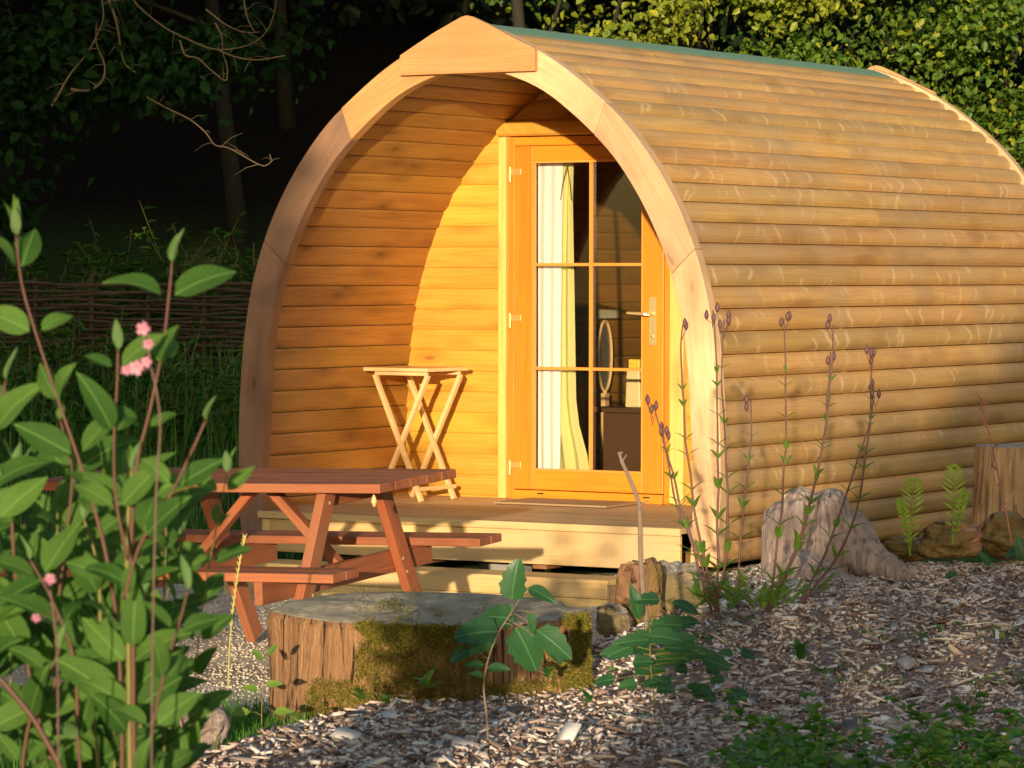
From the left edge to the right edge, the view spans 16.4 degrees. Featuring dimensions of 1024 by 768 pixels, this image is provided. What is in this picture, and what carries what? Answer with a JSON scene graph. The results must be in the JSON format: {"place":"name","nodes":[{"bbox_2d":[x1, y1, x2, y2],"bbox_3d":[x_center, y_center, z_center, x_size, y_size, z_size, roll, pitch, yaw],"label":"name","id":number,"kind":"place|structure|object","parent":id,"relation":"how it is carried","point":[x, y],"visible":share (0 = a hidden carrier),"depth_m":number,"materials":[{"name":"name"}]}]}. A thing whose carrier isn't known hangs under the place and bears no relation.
{"place":"outdoors","nodes":[
{"label":"outdoors","id":0,"kind":"place"},
{"bbox_2d":[0,563,948,714],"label":"gravel path","id":1,"kind":"structure","parent":0,"point":[222,643],"depth_m":15.37,"materials":[{"name":"grey gravel"}]},
{"bbox_2d":[0,467,501,641],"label":"picnic table","id":2,"kind":"object","parent":1,"relation":"on","point":[405,554],"visible":0.61,"depth_m":14.96,"materials":[{"name":"brown wood"}]},
{"bbox_2d":[371,495,376,506],"bbox_3d":[-0.558,0.472,14.354,0.022,0.048,0.022,-1,2,-37],"label":"cloth weight","id":3,"kind":"object","parent":2,"relation":"hanging from","point":[373,501],"visible":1,"depth_m":14.35,"materials":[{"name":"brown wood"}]},
{"bbox_2d":[223,559,616,607],"bbox_3d":[-0.455,1.012,17.800,2.270,0.172,0.257,1,2,31],"label":"wooden step","id":4,"kind":"object","parent":1,"relation":"on","point":[577,590],"visible":0.41,"depth_m":17.50,"materials":[{"name":"beige wood"}]},
{"bbox_2d":[0,0,1023,727],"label":"ground","id":5,"kind":"structure","parent":0,"point":[168,170],"depth_m":30.19,"materials":[{"name":"black plant"}]},
{"bbox_2d":[0,0,158,29],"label":"tree","id":6,"kind":"object","parent":5,"relation":"on","point":[153,23],"visible":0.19,"depth_m":33.23,"materials":[{"name":"green plant"}]},
{"bbox_2d":[121,320,160,767],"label":"pink flower","id":7,"kind":"object","parent":5,"relation":"on","point":[136,366],"visible":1,"depth_m":5.35,"materials":[{"name":"green plant"}]},
{"bbox_2d":[0,0,335,277],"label":"tree","id":8,"kind":"object","parent":5,"relation":"on","point":[180,71],"visible":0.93,"depth_m":24.54,"materials":[{"name":"green plant"}]},
{"bbox_2d":[46,0,145,106],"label":"bare branch","id":9,"kind":"object","parent":8,"relation":"attached to","point":[82,59],"visible":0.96,"depth_m":24.21,"materials":[{"name":"brown wood"}]},
{"bbox_2d":[133,0,284,80],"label":"bare branch","id":10,"kind":"object","parent":8,"relation":"attached to","point":[218,49],"visible":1,"depth_m":23.55,"materials":[{"name":"brown wood"}]},
{"bbox_2d":[0,200,397,373],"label":"undergrowth","id":11,"kind":"object","parent":5,"relation":"on","point":[96,267],"visible":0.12,"depth_m":25.12,"materials":[{"name":"green plant"}]},
{"bbox_2d":[0,273,402,382],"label":"wattle fence","id":12,"kind":"object","parent":5,"relation":"on","point":[146,308],"visible":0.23,"depth_m":24.29,"materials":[{"name":"brown wicker"}]},
{"bbox_2d":[0,307,405,455],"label":"undergrowth","id":13,"kind":"object","parent":5,"relation":"on","point":[172,376],"visible":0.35,"depth_m":22.73,"materials":[{"name":"green plant"}]},
{"bbox_2d":[204,0,250,249],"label":"tree","id":14,"kind":"object","parent":5,"relation":"on","point":[235,200],"visible":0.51,"depth_m":28.11,"materials":[{"name":"brown plant"}]},
{"bbox_2d":[230,641,292,734],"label":"wild herb","id":15,"kind":"object","parent":5,"relation":"on","point":[280,711],"visible":0.91,"depth_m":12.00,"materials":[{"name":"green plant"}]},
{"bbox_2d":[273,0,295,128],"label":"tree","id":16,"kind":"object","parent":5,"relation":"on","point":[286,111],"visible":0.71,"depth_m":30.88,"materials":[{"name":"brown plant"}]},
{"bbox_2d":[233,0,605,49],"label":"tree","id":17,"kind":"object","parent":5,"relation":"on","point":[485,13],"visible":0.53,"depth_m":32.16,"materials":[{"name":"green plant"}]},
{"bbox_2d":[0,257,984,767],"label":"grass","id":18,"kind":"structure","parent":5,"relation":"on","point":[252,721],"depth_m":22.31,"materials":[{"name":"green plant"}]},
{"bbox_2d":[179,692,230,749],"bbox_3d":[-1.011,1.117,11.705,0.190,0.194,0.235,1,2,31],"label":"rock","id":19,"kind":"object","parent":18,"relation":"on","point":[217,724],"visible":0.36,"depth_m":11.63,"materials":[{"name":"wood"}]},
{"bbox_2d":[467,0,565,31],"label":"tree","id":20,"kind":"object","parent":5,"relation":"on","point":[517,17],"visible":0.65,"depth_m":27.52,"materials":[{"name":"green plant"}]},
{"bbox_2d":[197,564,1023,767],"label":"bark mulch bed","id":21,"kind":"object","parent":5,"relation":"on","point":[973,661],"visible":0.23,"depth_m":12.87,"materials":[{"name":"brown wood"}]},
{"bbox_2d":[0,194,254,767],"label":"dogwood shrub","id":22,"kind":"object","parent":21,"relation":"on","point":[102,602],"visible":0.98,"depth_m":5.80,"materials":[{"name":"green plant"}]},
{"bbox_2d":[31,573,59,767],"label":"pink flower","id":23,"kind":"object","parent":22,"relation":"attached to","point":[49,579],"visible":1,"depth_m":5.30,"materials":[{"name":"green plant"}]},
{"bbox_2d":[227,534,246,689],"bbox_3d":[-0.953,0.789,12.303,0.071,0.543,0.010,0,2,-14],"label":"grass ear","id":24,"kind":"object","parent":21,"relation":"on","point":[236,583],"depth_m":12.30,"materials":[{"name":"plant"}]},
{"bbox_2d":[287,711,303,720],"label":"weed","id":25,"kind":"object","parent":21,"relation":"on","point":[296,717],"visible":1,"depth_m":11.50,"materials":[{"name":"green plant"}]},
{"bbox_2d":[352,687,371,698],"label":"weed","id":26,"kind":"object","parent":21,"relation":"on","point":[359,691],"visible":1,"depth_m":11.60,"materials":[{"name":"green plant"}]},
{"bbox_2d":[267,584,595,725],"bbox_3d":[-0.297,1.068,12.743,1.234,0.647,0.953,0,2,-4],"label":"mossy stump","id":27,"kind":"object","parent":21,"relation":"on","point":[329,654],"visible":0.54,"depth_m":12.47,"materials":[{"name":"brown wood"}]},
{"bbox_2d":[450,558,571,745],"bbox_3d":[-0.004,0.810,10.617,0.360,0.579,0.154,0,2,-3],"label":"tree seedling","id":28,"kind":"object","parent":21,"relation":"on","point":[528,644],"visible":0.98,"depth_m":10.60,"materials":[{"name":"green plant"}]},
{"bbox_2d":[537,665,556,678],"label":"weed","id":29,"kind":"object","parent":21,"relation":"on","point":[547,672],"visible":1,"depth_m":11.90,"materials":[{"name":"green plant"}]},
{"bbox_2d":[579,689,597,703],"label":"weed","id":30,"kind":"object","parent":21,"relation":"on","point":[588,699],"visible":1,"depth_m":11.20,"materials":[{"name":"green plant"}]},
{"bbox_2d":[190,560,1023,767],"bbox_3d":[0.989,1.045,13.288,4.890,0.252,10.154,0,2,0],"label":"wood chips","id":31,"kind":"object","parent":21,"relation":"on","point":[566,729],"visible":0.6,"depth_m":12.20,"materials":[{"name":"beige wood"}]},
{"bbox_2d":[379,693,393,703],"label":"weed","id":32,"kind":"object","parent":31,"relation":"on","point":[385,698],"visible":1,"depth_m":11.51,"materials":[{"name":"green plant"}]},
{"bbox_2d":[412,669,442,688],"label":"weed","id":33,"kind":"object","parent":31,"relation":"on","point":[425,681],"visible":1,"depth_m":11.70,"materials":[{"name":"green plant"}]},
{"bbox_2d":[942,464,969,544],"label":"fern","id":34,"kind":"object","parent":31,"relation":"on","point":[965,499],"visible":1,"depth_m":15.54,"materials":[{"name":"green plant"}]},
{"bbox_2d":[596,603,633,640],"bbox_3d":[0.398,0.947,14.100,0.154,0.156,0.143,1,2,31],"label":"pale stone","id":35,"kind":"object","parent":21,"relation":"on","point":[613,619],"visible":0.89,"depth_m":14.06,"materials":[{"name":"beige stone"}]},
{"bbox_2d":[617,452,650,689],"bbox_3d":[0.405,0.616,11.706,0.116,0.787,0.030,1,2,16],"label":"bare twig","id":36,"kind":"object","parent":21,"relation":"on","point":[640,543],"visible":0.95,"depth_m":11.69,"materials":[{"name":"brown wood"}]},
{"bbox_2d":[615,557,664,626],"bbox_3d":[0.526,0.850,14.498,0.228,0.285,0.213,0,2,3],"label":"rotten log","id":37,"kind":"object","parent":21,"relation":"on","point":[627,572],"visible":0.66,"depth_m":14.46,"materials":[{"name":"brown wood"}]},
{"bbox_2d":[595,582,754,704],"bbox_3d":[0.531,0.850,11.594,0.526,0.402,0.152,0,2,5],"label":"bramble","id":38,"kind":"object","parent":21,"relation":"on","point":[679,650],"visible":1,"depth_m":11.59,"materials":[{"name":"green plant"}]},
{"bbox_2d":[658,560,711,612],"bbox_3d":[0.679,0.923,14.897,0.318,0.363,0.324,-1,2,-22],"label":"mossy stone","id":39,"kind":"object","parent":21,"relation":"on","point":[676,580],"visible":0.22,"depth_m":14.78,"materials":[{"name":"beige stone"}]},
{"bbox_2d":[680,608,719,617],"bbox_3d":[0.756,0.968,14.405,0.211,0.125,0.209,1,2,31],"label":"flat stone","id":40,"kind":"object","parent":21,"relation":"on","point":[705,612],"visible":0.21,"depth_m":14.35,"materials":[{"name":"grey stone"}]},
{"bbox_2d":[645,302,757,611],"bbox_3d":[0.726,0.282,13.592,0.438,1.188,0.175,0,2,7],"label":"campion plant","id":41,"kind":"object","parent":21,"relation":"on","point":[709,594],"visible":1,"depth_m":13.60,"materials":[{"name":"green plant"}]},
{"bbox_2d":[722,394,759,607],"bbox_3d":[0.936,0.471,14.169,0.143,0.855,0.177,-1,2,-29],"label":"campion plant","id":42,"kind":"object","parent":21,"relation":"on","point":[740,575],"visible":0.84,"depth_m":14.20,"materials":[{"name":"green plant"}]},
{"bbox_2d":[724,311,836,612],"bbox_3d":[1.030,0.305,13.891,0.470,1.182,0.248,-1,2,-24],"label":"campion plant","id":43,"kind":"object","parent":21,"relation":"on","point":[766,600],"visible":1,"depth_m":13.89,"materials":[{"name":"green plant"}]},
{"bbox_2d":[783,638,815,659],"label":"weed","id":44,"kind":"object","parent":21,"relation":"on","point":[799,650],"visible":1,"depth_m":11.39,"materials":[{"name":"green plant"}]},
{"bbox_2d":[595,615,1023,767],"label":"ground cover","id":45,"kind":"object","parent":21,"relation":"on","point":[762,747],"visible":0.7,"depth_m":10.39,"materials":[{"name":"green plant"}]},
{"bbox_2d":[778,345,880,604],"bbox_3d":[1.260,0.364,14.165,0.408,1.042,0.199,1,2,13],"label":"campion plant","id":46,"kind":"object","parent":21,"relation":"on","point":[872,352],"visible":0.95,"depth_m":14.19,"materials":[{"name":"green plant"}]},
{"bbox_2d":[760,486,927,581],"bbox_3d":[1.523,0.782,16.449,0.832,0.595,0.719,1,2,31],"label":"root stump","id":47,"kind":"object","parent":21,"relation":"on","point":[868,553],"visible":0.46,"depth_m":16.42,"materials":[{"name":"grey wood"}]},
{"bbox_2d":[721,677,1023,767],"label":"weeds","id":48,"kind":"object","parent":21,"relation":"on","point":[938,753],"visible":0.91,"depth_m":9.86,"materials":[{"name":"green plant"}]},
{"bbox_2d":[882,535,925,562],"bbox_3d":[1.852,0.777,16.704,0.244,0.131,0.233,0,2,2],"label":"rock","id":49,"kind":"object","parent":21,"relation":"on","point":[897,546],"visible":0.55,"depth_m":16.61,"materials":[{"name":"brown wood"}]},
{"bbox_2d":[896,478,925,555],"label":"fern","id":50,"kind":"object","parent":21,"relation":"on","point":[899,501],"visible":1,"depth_m":15.95,"materials":[{"name":"green plant"}]},
{"bbox_2d":[916,519,982,558],"bbox_3d":[2.023,0.718,16.403,0.306,0.189,0.225,0,2,9],"label":"rock","id":51,"kind":"object","parent":21,"relation":"on","point":[935,537],"visible":0.95,"depth_m":16.34,"materials":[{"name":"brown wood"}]},
{"bbox_2d":[945,537,1023,578],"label":"side sprig","id":52,"kind":"object","parent":21,"relation":"on","point":[1016,550],"visible":1,"depth_m":12.99,"materials":[{"name":"green plant"}]},
{"bbox_2d":[971,443,1023,529],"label":"sawn stump","id":53,"kind":"object","parent":21,"relation":"on","point":[987,500],"visible":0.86,"depth_m":17.43,"materials":[{"name":"brown wood"}]},
{"bbox_2d":[981,511,1023,559],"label":"rock","id":54,"kind":"object","parent":21,"relation":"on","point":[996,540],"visible":0.82,"depth_m":16.60,"materials":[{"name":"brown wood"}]},
{"bbox_2d":[239,15,1023,571],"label":"camping pod","id":55,"kind":"object","parent":5,"relation":"on","point":[879,209],"visible":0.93,"depth_m":19.11,"materials":[{"name":"brown wood"}]},
{"bbox_2d":[363,366,468,501],"bbox_3d":[-0.526,0.271,19.485,0.430,0.729,0.400,1,2,35],"label":"folding table","id":56,"kind":"object","parent":55,"relation":"on","point":[408,372],"visible":0.88,"depth_m":19.39,"materials":[{"name":"brown wood"}]},
{"bbox_2d":[538,162,588,469],"bbox_3d":[0.289,-0.371,19.559,0.309,1.783,0.074,1,2,31],"label":"curtain","id":57,"kind":"object","parent":55,"relation":"hanging from","point":[561,445],"visible":0.98,"depth_m":19.57,"materials":[{"name":"white fabric"}]},
{"bbox_2d":[493,498,641,507],"bbox_3d":[0.300,0.639,19.101,0.699,0.012,0.400,1,2,31],"label":"door mat","id":58,"kind":"object","parent":55,"relation":"on","point":[569,502],"depth_m":19.02,"materials":[{"name":"brown fabric"}]},
{"bbox_2d":[508,145,664,493],"bbox_3d":[0.390,-0.357,19.313,0.973,1.886,0.115,1,2,31],"label":"door","id":59,"kind":"structure","parent":55,"relation":"in","point":[650,480],"depth_m":19.36,"materials":[{"name":"brown wood"}]},
{"bbox_2d":[597,320,612,390],"bbox_3d":[0.571,-0.172,21.783,0.019,0.448,0.188,1,2,31],"label":"wall mirror","id":60,"kind":"object","parent":55,"relation":"attached to","point":[604,350],"depth_m":21.79,"materials":[{"name":"grey mirror"}]},
{"bbox_2d":[601,390,608,469],"bbox_3d":[0.569,0.303,21.717,0.030,0.527,0.052,1,2,31],"label":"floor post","id":61,"kind":"object","parent":55,"relation":"on","point":[604,398],"visible":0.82,"depth_m":21.70,"materials":[{"name":"brown wood"}]},
{"bbox_2d":[598,310,619,317],"bbox_3d":[0.597,-0.430,21.810,0.006,0.052,0.279,1,2,31],"label":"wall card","id":62,"kind":"object","parent":55,"relation":"attached to","point":[608,313],"depth_m":21.80,"materials":[{"name":"beige paper"}]},
{"bbox_2d":[593,405,640,471],"bbox_3d":[0.789,0.393,20.106,0.587,0.526,0.400,1,2,31],"label":"cabinet","id":63,"kind":"object","parent":55,"relation":"on","point":[621,428],"visible":0.3,"depth_m":20.00,"materials":[{"name":"brown wood"}]},
{"bbox_2d":[625,359,640,406],"bbox_3d":[0.697,-0.005,20.061,0.116,0.271,0.090,1,2,31],"label":"water container","id":64,"kind":"object","parent":63,"relation":"on","point":[633,388],"visible":0.69,"depth_m":20.02,"materials":[{"name":"beige plastic"}]},
{"bbox_2d":[528,0,825,49],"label":"tree","id":65,"kind":"object","parent":5,"relation":"on","point":[587,20],"visible":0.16,"depth_m":34.98,"materials":[{"name":"green plant"}]},
{"bbox_2d":[535,0,867,57],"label":"tree","id":66,"kind":"object","parent":5,"relation":"on","point":[688,23],"visible":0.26,"depth_m":27.21,"materials":[{"name":"green plant"}]},
{"bbox_2d":[677,0,1023,122],"bbox_3d":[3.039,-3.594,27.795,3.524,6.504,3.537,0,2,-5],"label":"tree","id":67,"kind":"object","parent":5,"relation":"on","point":[892,26],"visible":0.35,"depth_m":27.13,"materials":[{"name":"green plant"}]},
{"bbox_2d":[914,0,1023,170],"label":"tree","id":68,"kind":"object","parent":5,"relation":"on","point":[1008,123],"visible":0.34,"depth_m":27.04,"materials":[{"name":"green plant"}]},
{"bbox_2d":[959,2,1023,110],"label":"tree","id":69,"kind":"object","parent":5,"relation":"on","point":[1001,76],"visible":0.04,"depth_m":34.48,"materials":[{"name":"green plant"}]},
{"bbox_2d":[978,395,1012,544],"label":"sorrel stalk","id":70,"kind":"object","parent":5,"relation":"on","point":[999,485],"visible":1,"depth_m":14.50,"materials":[{"name":"brown plant"}]},
{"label":"tree","id":71,"kind":"object","parent":5,"relation":"on","visible":0},
{"bbox_2d":[147,97,278,174],"bbox_3d":[-1.970,-1.637,23.426,0.876,0.519,0.182,0,2,4],"label":"bare branch","id":72,"kind":"object","parent":71,"relation":"attached to","point":[241,154],"visible":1,"depth_m":23.41,"materials":[{"name":"brown wood"}]}
]}

